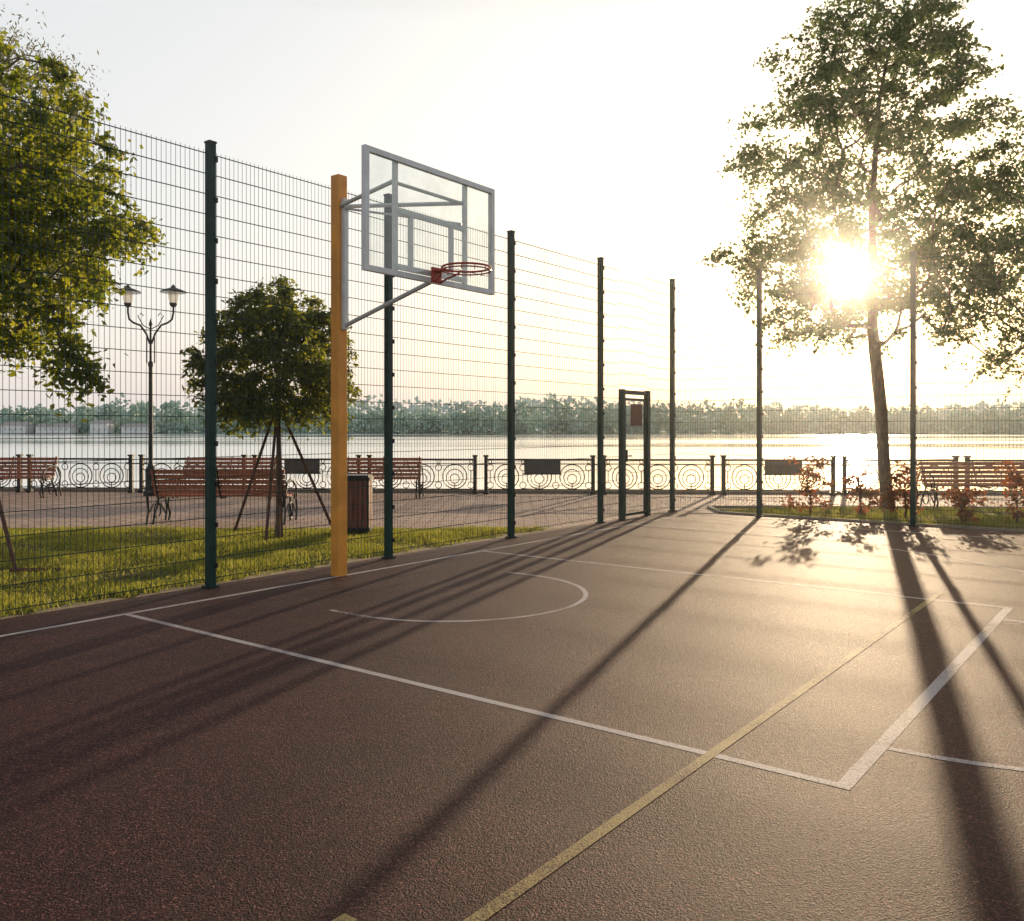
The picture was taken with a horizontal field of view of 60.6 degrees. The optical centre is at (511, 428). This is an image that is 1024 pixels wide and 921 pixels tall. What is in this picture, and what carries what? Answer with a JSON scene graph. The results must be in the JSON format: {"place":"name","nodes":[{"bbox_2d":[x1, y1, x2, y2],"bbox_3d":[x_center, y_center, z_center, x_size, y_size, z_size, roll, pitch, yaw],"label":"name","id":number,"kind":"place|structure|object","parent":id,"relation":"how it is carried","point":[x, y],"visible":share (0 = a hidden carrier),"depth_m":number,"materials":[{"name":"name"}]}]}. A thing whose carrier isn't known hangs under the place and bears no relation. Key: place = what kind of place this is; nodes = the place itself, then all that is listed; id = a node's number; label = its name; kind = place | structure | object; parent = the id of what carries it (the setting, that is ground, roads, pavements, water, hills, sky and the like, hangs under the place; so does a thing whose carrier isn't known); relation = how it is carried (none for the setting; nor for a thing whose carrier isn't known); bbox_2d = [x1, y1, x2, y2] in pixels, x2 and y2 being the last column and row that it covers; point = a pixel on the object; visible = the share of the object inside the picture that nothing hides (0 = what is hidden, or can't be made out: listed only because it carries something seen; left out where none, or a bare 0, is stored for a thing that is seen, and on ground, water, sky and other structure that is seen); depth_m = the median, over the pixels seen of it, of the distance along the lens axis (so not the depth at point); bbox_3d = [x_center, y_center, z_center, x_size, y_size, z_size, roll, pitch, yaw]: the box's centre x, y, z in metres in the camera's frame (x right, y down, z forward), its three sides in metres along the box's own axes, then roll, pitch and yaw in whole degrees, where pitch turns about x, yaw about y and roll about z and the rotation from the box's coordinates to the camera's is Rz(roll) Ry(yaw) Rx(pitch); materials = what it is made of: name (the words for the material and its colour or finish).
{"place":"outdoors","nodes":[
{"label":"outdoors","id":0,"kind":"place"},
{"bbox_2d":[0,4,131,425],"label":"tree","id":1,"kind":"object","parent":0,"point":[8,59],"visible":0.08,"depth_m":18.26,"materials":[{"name":"green plant"}]},
{"bbox_2d":[0,523,552,616],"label":"lawn","id":2,"kind":"structure","parent":0,"point":[129,574],"depth_m":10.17,"materials":[{"name":"plant"}]},
{"bbox_2d":[0,499,67,573],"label":"tree stakes","id":3,"kind":"object","parent":2,"relation":"on","point":[6,533],"visible":0.56,"depth_m":9.48,"materials":[{"name":"brown wood"}]},
{"bbox_2d":[0,31,166,422],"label":"broadleaf tree","id":4,"kind":"object","parent":2,"relation":"on","point":[52,168],"visible":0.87,"depth_m":10.60,"materials":[{"name":"green plant"}]},
{"bbox_2d":[179,273,369,536],"bbox_3d":[-3.411,-0.334,12.637,2.704,3.819,2.555,0,0,0],"label":"young tree","id":5,"kind":"object","parent":2,"relation":"on","point":[309,372],"visible":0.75,"depth_m":12.11,"materials":[{"name":"green plant"}]},
{"bbox_2d":[0,527,558,618],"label":"kerb","id":6,"kind":"object","parent":2,"relation":"on","point":[198,585],"visible":0.91,"depth_m":9.13,"materials":[{"name":"concrete"}]},
{"bbox_2d":[233,414,330,539],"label":"tree stakes","id":7,"kind":"object","parent":2,"relation":"on","point":[280,478],"visible":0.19,"depth_m":12.61,"materials":[{"name":"brown wood"}]},
{"bbox_2d":[347,474,373,532],"bbox_3d":[-2.330,1.139,13.250,0.420,0.872,0.420,0,0,0],"label":"litter bin","id":8,"kind":"object","parent":2,"relation":"on","point":[355,498],"visible":0.65,"depth_m":13.06,"materials":[{"name":"brown wood"}]},
{"bbox_2d":[0,511,1023,920],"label":"basketball court","id":9,"kind":"object","parent":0,"point":[152,771],"depth_m":4.45,"materials":[{"name":"rubber"}]},
{"bbox_2d":[202,140,218,588],"bbox_3d":[-2.969,-0.625,8.632,0.120,4.400,0.120,0,0,37],"label":"fence post","id":10,"kind":"object","parent":9,"relation":"on","point":[211,361],"visible":1,"depth_m":8.61,"materials":[{"name":"green metal"}]},
{"bbox_2d":[0,91,204,613],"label":"fence","id":11,"kind":"object","parent":10,"relation":"attached to","point":[104,370],"visible":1,"depth_m":7.75,"materials":[{"name":"green metal"}]},
{"bbox_2d":[216,153,383,579],"bbox_3d":[-2.266,-0.615,9.636,0.018,4.260,2.454,0,0,37],"label":"fence","id":12,"kind":"object","parent":10,"relation":"attached to","point":[285,380],"visible":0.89,"depth_m":9.26,"materials":[{"name":"green metal"}]},
{"bbox_2d":[381,193,395,558],"bbox_3d":[-1.492,-0.625,10.586,0.120,4.400,0.120,0,0,37],"label":"fence post","id":13,"kind":"object","parent":9,"relation":"on","point":[388,423],"visible":0.91,"depth_m":10.56,"materials":[{"name":"green metal"}]},
{"bbox_2d":[331,144,494,576],"bbox_3d":[-1.052,-0.555,8.577,1.742,4.260,1.654,0,0,0],"label":"basketball hoop","id":14,"kind":"object","parent":9,"relation":"on","point":[341,205],"visible":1,"depth_m":9.20,"materials":[{"name":"orange paint"}]},
{"bbox_2d":[505,230,516,537],"bbox_3d":[-0.015,-0.625,12.541,0.120,4.400,0.120,0,0,37],"label":"fence post","id":15,"kind":"object","parent":9,"relation":"on","point":[511,382],"visible":0.99,"depth_m":12.52,"materials":[{"name":"green metal"}]},
{"bbox_2d":[393,207,506,551],"bbox_3d":[-0.789,-0.615,11.590,0.018,4.260,2.454,0,0,37],"label":"fence","id":16,"kind":"object","parent":15,"relation":"attached to","point":[443,404],"visible":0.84,"depth_m":11.61,"materials":[{"name":"green metal"}]},
{"bbox_2d":[515,241,596,530],"bbox_3d":[0.688,-0.615,13.545,0.018,4.260,2.454,0,0,37],"label":"fence","id":17,"kind":"object","parent":15,"relation":"attached to","point":[566,408],"visible":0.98,"depth_m":13.76,"materials":[{"name":"green metal"}]},
{"bbox_2d":[0,516,1023,789],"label":"court marking","id":18,"kind":"object","parent":9,"relation":"on","point":[870,756],"visible":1,"depth_m":5.35,"materials":[{"name":"white paint"}]},
{"bbox_2d":[595,257,604,522],"bbox_3d":[1.462,-0.625,14.496,0.120,4.400,0.120,0,0,37],"label":"fence post","id":19,"kind":"object","parent":9,"relation":"on","point":[600,389],"visible":0.99,"depth_m":14.47,"materials":[{"name":"green metal"}]},
{"bbox_2d":[604,265,618,518],"bbox_3d":[1.628,-0.615,14.790,0.018,4.260,0.674,0,0,37],"label":"fence","id":20,"kind":"object","parent":19,"relation":"attached to","point":[615,386],"visible":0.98,"depth_m":14.89,"materials":[{"name":"green metal"}]},
{"bbox_2d":[618,389,650,519],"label":"fence gate","id":21,"kind":"structure","parent":9,"relation":"on","point":[635,415],"depth_m":15.37,"materials":[{"name":"green metal"}]},
{"bbox_2d":[332,592,943,920],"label":"yellow court marking","id":22,"kind":"object","parent":9,"relation":"on","point":[499,902],"visible":1,"depth_m":3.69,"materials":[{"name":"paint"}]},
{"bbox_2d":[668,278,676,511],"bbox_3d":[3.030,-0.625,16.570,0.120,4.400,0.120,0,0,37],"label":"fence post","id":23,"kind":"object","parent":9,"relation":"on","point":[672,394],"visible":1,"depth_m":16.54,"materials":[{"name":"green metal"}]},
{"bbox_2d":[646,278,669,510],"bbox_3d":[2.707,-0.615,16.218,0.018,4.260,0.954,0,0,37],"label":"fence","id":24,"kind":"object","parent":23,"relation":"attached to","point":[661,411],"visible":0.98,"depth_m":16.23,"materials":[{"name":"green metal"}]},
{"bbox_2d":[618,269,645,387],"bbox_3d":[2.126,-1.735,15.448,0.018,2.020,0.984,0,0,37],"label":"fence","id":25,"kind":"object","parent":24,"relation":"attached to","point":[628,339],"visible":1,"depth_m":15.49,"materials":[{"name":"green metal"}]},
{"bbox_2d":[675,275,755,512],"bbox_3d":[3.735,-0.615,16.094,1.704,4.260,0.018,0,0,37],"label":"fence","id":26,"kind":"object","parent":23,"relation":"attached to","point":[715,400],"visible":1,"depth_m":16.03,"materials":[{"name":"green metal"}]},
{"bbox_2d":[755,269,763,516],"bbox_3d":[4.386,-0.625,15.545,0.120,4.400,0.120,0,0,37],"label":"fence post","id":27,"kind":"object","parent":9,"relation":"on","point":[759,390],"visible":0.98,"depth_m":15.52,"materials":[{"name":"green metal"}]},
{"bbox_2d":[762,259,909,521],"bbox_3d":[5.427,-0.615,14.816,2.544,4.260,0.018,0,0,37],"label":"fence","id":28,"kind":"object","parent":27,"relation":"attached to","point":[825,386],"visible":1,"depth_m":14.80,"materials":[{"name":"green metal"}]},
{"bbox_2d":[908,251,917,526],"bbox_3d":[6.413,-0.625,14.014,0.120,4.400,0.120,0,0,37],"label":"fence post","id":29,"kind":"object","parent":9,"relation":"on","point":[913,388],"visible":1,"depth_m":13.98,"materials":[{"name":"green metal"}]},
{"bbox_2d":[0,434,1023,490],"bbox_3d":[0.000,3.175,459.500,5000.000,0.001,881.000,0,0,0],"label":"lake water","id":30,"kind":"structure","parent":0,"point":[810,444],"depth_m":120.56,"materials":[{"name":"white liquid"}]},
{"bbox_2d":[0,491,1023,527],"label":"promenade","id":31,"kind":"structure","parent":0,"point":[135,513],"depth_m":17.41,"materials":[{"name":"grey concrete"}]},
{"bbox_2d":[0,464,16,487],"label":"ornamental railing","id":32,"kind":"object","parent":31,"relation":"on","point":[6,480],"visible":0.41,"depth_m":21.51,"materials":[{"name":"black metal"}]},
{"bbox_2d":[0,456,61,497],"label":"park bench","id":33,"kind":"object","parent":31,"relation":"on","point":[47,474],"visible":0.87,"depth_m":20.25,"materials":[{"name":"brown wood"}]},
{"bbox_2d":[16,454,128,492],"bbox_3d":[-10.719,1.105,21.436,2.851,0.940,0.125,0,0,3],"label":"ornamental railing","id":34,"kind":"object","parent":31,"relation":"on","point":[20,489],"visible":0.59,"depth_m":21.42,"materials":[{"name":"black metal"}]},
{"bbox_2d":[117,284,186,495],"bbox_3d":[-8.430,-0.895,20.450,1.660,4.940,0.600,0,0,0],"label":"street lamp","id":35,"kind":"object","parent":31,"relation":"on","point":[130,292],"visible":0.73,"depth_m":20.41,"materials":[{"name":"black metal"}]},
{"bbox_2d":[127,454,241,492],"bbox_3d":[-7.919,1.105,21.296,2.851,0.940,0.125,0,0,3],"label":"ornamental railing","id":36,"kind":"object","parent":31,"relation":"on","point":[141,463],"visible":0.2,"depth_m":21.31,"materials":[{"name":"black metal"}]},
{"bbox_2d":[145,468,297,524],"bbox_3d":[-4.830,1.112,14.689,2.274,0.934,0.870,0,0,0],"label":"park bench","id":37,"kind":"object","parent":31,"relation":"on","point":[164,494],"visible":0.77,"depth_m":14.47,"materials":[{"name":"brown wood"}]},
{"bbox_2d":[171,456,275,498],"bbox_3d":[-6.500,1.112,20.011,2.224,0.934,0.870,0,0,0],"label":"park bench","id":38,"kind":"object","parent":31,"relation":"on","point":[222,460],"visible":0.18,"depth_m":20.27,"materials":[{"name":"brown wood"}]},
{"bbox_2d":[241,455,356,489],"bbox_3d":[-5.119,1.105,21.156,2.851,0.940,0.125,0,0,3],"label":"ornamental railing","id":39,"kind":"object","parent":31,"relation":"on","point":[321,463],"visible":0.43,"depth_m":21.14,"materials":[{"name":"black metal"}]},
{"bbox_2d":[283,459,320,473],"bbox_3d":[-5.050,0.915,21.082,0.921,0.360,0.045,0,0,3],"label":"railing sign","id":40,"kind":"object","parent":39,"relation":"attached to","point":[312,465],"visible":0.67,"depth_m":21.07,"materials":[{"name":"black metal"}]},
{"bbox_2d":[347,456,423,497],"bbox_3d":[-2.950,1.112,19.860,1.824,0.934,0.870,0,0,0],"label":"park bench","id":41,"kind":"object","parent":31,"relation":"on","point":[380,476],"visible":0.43,"depth_m":20.09,"materials":[{"name":"brown wood"}]},
{"bbox_2d":[356,455,472,493],"bbox_3d":[-2.319,1.105,21.016,2.851,0.940,0.125,0,0,3],"label":"ornamental railing","id":42,"kind":"object","parent":31,"relation":"on","point":[375,488],"visible":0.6,"depth_m":20.98,"materials":[{"name":"black metal"}]},
{"bbox_2d":[472,455,590,493],"bbox_3d":[0.481,1.105,20.876,2.851,0.940,0.125,0,0,3],"label":"ornamental railing","id":43,"kind":"object","parent":31,"relation":"on","point":[487,460],"visible":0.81,"depth_m":20.88,"materials":[{"name":"black metal"}]},
{"bbox_2d":[523,459,561,474],"bbox_3d":[0.720,0.915,20.794,0.921,0.360,0.045,0,0,3],"label":"railing sign","id":44,"kind":"object","parent":43,"relation":"attached to","point":[532,466],"visible":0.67,"depth_m":20.78,"materials":[{"name":"black metal"}]},
{"bbox_2d":[590,455,710,494],"bbox_3d":[3.281,1.105,20.736,2.851,0.940,0.125,0,0,3],"label":"ornamental railing","id":45,"kind":"object","parent":31,"relation":"on","point":[593,464],"visible":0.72,"depth_m":20.72,"materials":[{"name":"black metal"}]},
{"bbox_2d":[709,455,830,494],"bbox_3d":[6.081,1.105,20.596,2.851,0.940,0.125,0,0,3],"label":"ornamental railing","id":46,"kind":"object","parent":31,"relation":"on","point":[724,460],"visible":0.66,"depth_m":20.61,"materials":[{"name":"black metal"}]},
{"bbox_2d":[763,460,803,474],"bbox_3d":[6.350,0.915,20.512,0.921,0.360,0.045,0,0,3],"label":"railing sign","id":47,"kind":"object","parent":46,"relation":"attached to","point":[790,469],"visible":0.79,"depth_m":20.50,"materials":[{"name":"black metal"}]},
{"bbox_2d":[830,455,953,495],"bbox_3d":[8.881,1.105,20.456,2.851,0.940,0.125,0,0,3],"label":"ornamental railing","id":48,"kind":"object","parent":31,"relation":"on","point":[844,464],"visible":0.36,"depth_m":20.47,"materials":[{"name":"black metal"}]},
{"bbox_2d":[916,460,1023,508],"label":"park bench","id":49,"kind":"object","parent":31,"relation":"on","point":[979,469],"visible":0.81,"depth_m":17.68,"materials":[{"name":"brown wood"}]},
{"bbox_2d":[952,456,1023,493],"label":"ornamental railing","id":50,"kind":"object","parent":31,"relation":"on","point":[969,460],"visible":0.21,"depth_m":20.33,"materials":[{"name":"black metal"}]},
{"bbox_2d":[0,418,1023,433],"bbox_3d":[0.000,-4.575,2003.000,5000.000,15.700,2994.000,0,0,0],"label":"shore","id":51,"kind":"structure","parent":0,"point":[313,432],"depth_m":514.28,"materials":[{"name":"green plant"}]},
{"bbox_2d":[1,422,33,432],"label":"white house","id":52,"kind":"structure","parent":51,"relation":"on","point":[21,427],"depth_m":500.50,"materials":[{"name":"paint"}]},
{"bbox_2d":[35,423,77,432],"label":"white house","id":53,"kind":"structure","parent":51,"relation":"on","point":[51,428],"depth_m":500.50,"materials":[{"name":"paint"}]},
{"bbox_2d":[89,420,115,432],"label":"white house","id":54,"kind":"structure","parent":51,"relation":"on","point":[98,426],"depth_m":500.50,"materials":[{"name":"paint"}]},
{"bbox_2d":[121,423,155,432],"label":"white house","id":55,"kind":"structure","parent":51,"relation":"on","point":[135,427],"depth_m":500.50,"materials":[{"name":"paint"}]},
{"bbox_2d":[0,394,1023,433],"bbox_3d":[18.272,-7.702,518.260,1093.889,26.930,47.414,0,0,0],"label":"distant treeline","id":56,"kind":"object","parent":51,"relation":"on","point":[788,425],"visible":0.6,"depth_m":513.37,"materials":[{"name":"green plant"}]},
{"bbox_2d":[0,392,1023,425],"bbox_3d":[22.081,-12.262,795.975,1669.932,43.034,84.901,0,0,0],"label":"distant treeline","id":57,"kind":"object","parent":51,"relation":"on","point":[977,407],"visible":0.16,"depth_m":795.69,"materials":[{"name":"green plant"}]},
{"bbox_2d":[0,0,1023,417],"label":"sky","id":58,"kind":"structure","parent":0,"point":[597,128],"materials":[{"name":"white"}]},
{"bbox_2d":[716,505,1023,529],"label":"lawn","id":59,"kind":"structure","parent":0,"point":[892,519],"depth_m":15.77,"materials":[{"name":"plant"}]},
{"bbox_2d":[780,454,836,513],"bbox_3d":[5.426,1.022,15.940,1.120,1.150,0.820,0,0,0],"label":"red leaf shrub","id":60,"kind":"object","parent":59,"relation":"on","point":[811,474],"visible":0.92,"depth_m":15.93,"materials":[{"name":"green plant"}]},
{"bbox_2d":[696,0,1023,507],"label":"broadleaf tree","id":61,"kind":"object","parent":59,"relation":"on","point":[946,42],"visible":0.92,"depth_m":16.63,"materials":[{"name":"green plant"}]},
{"bbox_2d":[707,505,1023,531],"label":"kerb","id":62,"kind":"structure","parent":59,"relation":"on","point":[711,507],"depth_m":15.15,"materials":[{"name":"concrete"}]},
{"bbox_2d":[841,470,896,515],"bbox_3d":[6.398,1.152,15.689,0.967,0.871,0.709,0,0,44],"label":"red leaf shrub","id":63,"kind":"object","parent":59,"relation":"on","point":[861,491],"visible":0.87,"depth_m":15.71,"materials":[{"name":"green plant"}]},
{"bbox_2d":[880,461,926,516],"bbox_3d":[6.943,1.064,15.550,0.766,1.039,0.678,0,0,18],"label":"red leaf shrub","id":64,"kind":"object","parent":59,"relation":"on","point":[905,501],"visible":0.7,"depth_m":15.49,"materials":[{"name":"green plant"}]},
{"bbox_2d":[936,482,993,523],"bbox_3d":[7.439,1.228,14.449,0.773,0.708,0.816,0,0,-44],"label":"red leaf shrub","id":65,"kind":"object","parent":59,"relation":"on","point":[976,493],"visible":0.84,"depth_m":14.40,"materials":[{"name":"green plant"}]},
{"bbox_2d":[916,118,1023,401],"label":"broadleaf tree","id":66,"kind":"object","parent":59,"relation":"on","point":[1002,242],"visible":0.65,"depth_m":16.40,"materials":[{"name":"green plant"}]},
{"bbox_2d":[993,461,1023,522],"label":"red leaf shrub","id":67,"kind":"object","parent":59,"relation":"on","point":[1017,480],"visible":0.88,"depth_m":14.42,"materials":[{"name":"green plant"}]},
{"label":"ground","id":68,"kind":"structure","parent":0,"visible":0},
{"bbox_2d":[0,488,1023,494],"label":"embankment wall","id":69,"kind":"structure","parent":68,"relation":"on","point":[482,490],"depth_m":21.23,"materials":[{"name":"concrete"}]},
{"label":"fence post","id":70,"kind":"object","parent":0,"visible":0},
{"bbox_2d":[916,247,1023,528],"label":"fence","id":71,"kind":"object","parent":70,"relation":"attached to","point":[965,382],"visible":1,"depth_m":13.60,"materials":[{"name":"green metal"}]}
]}

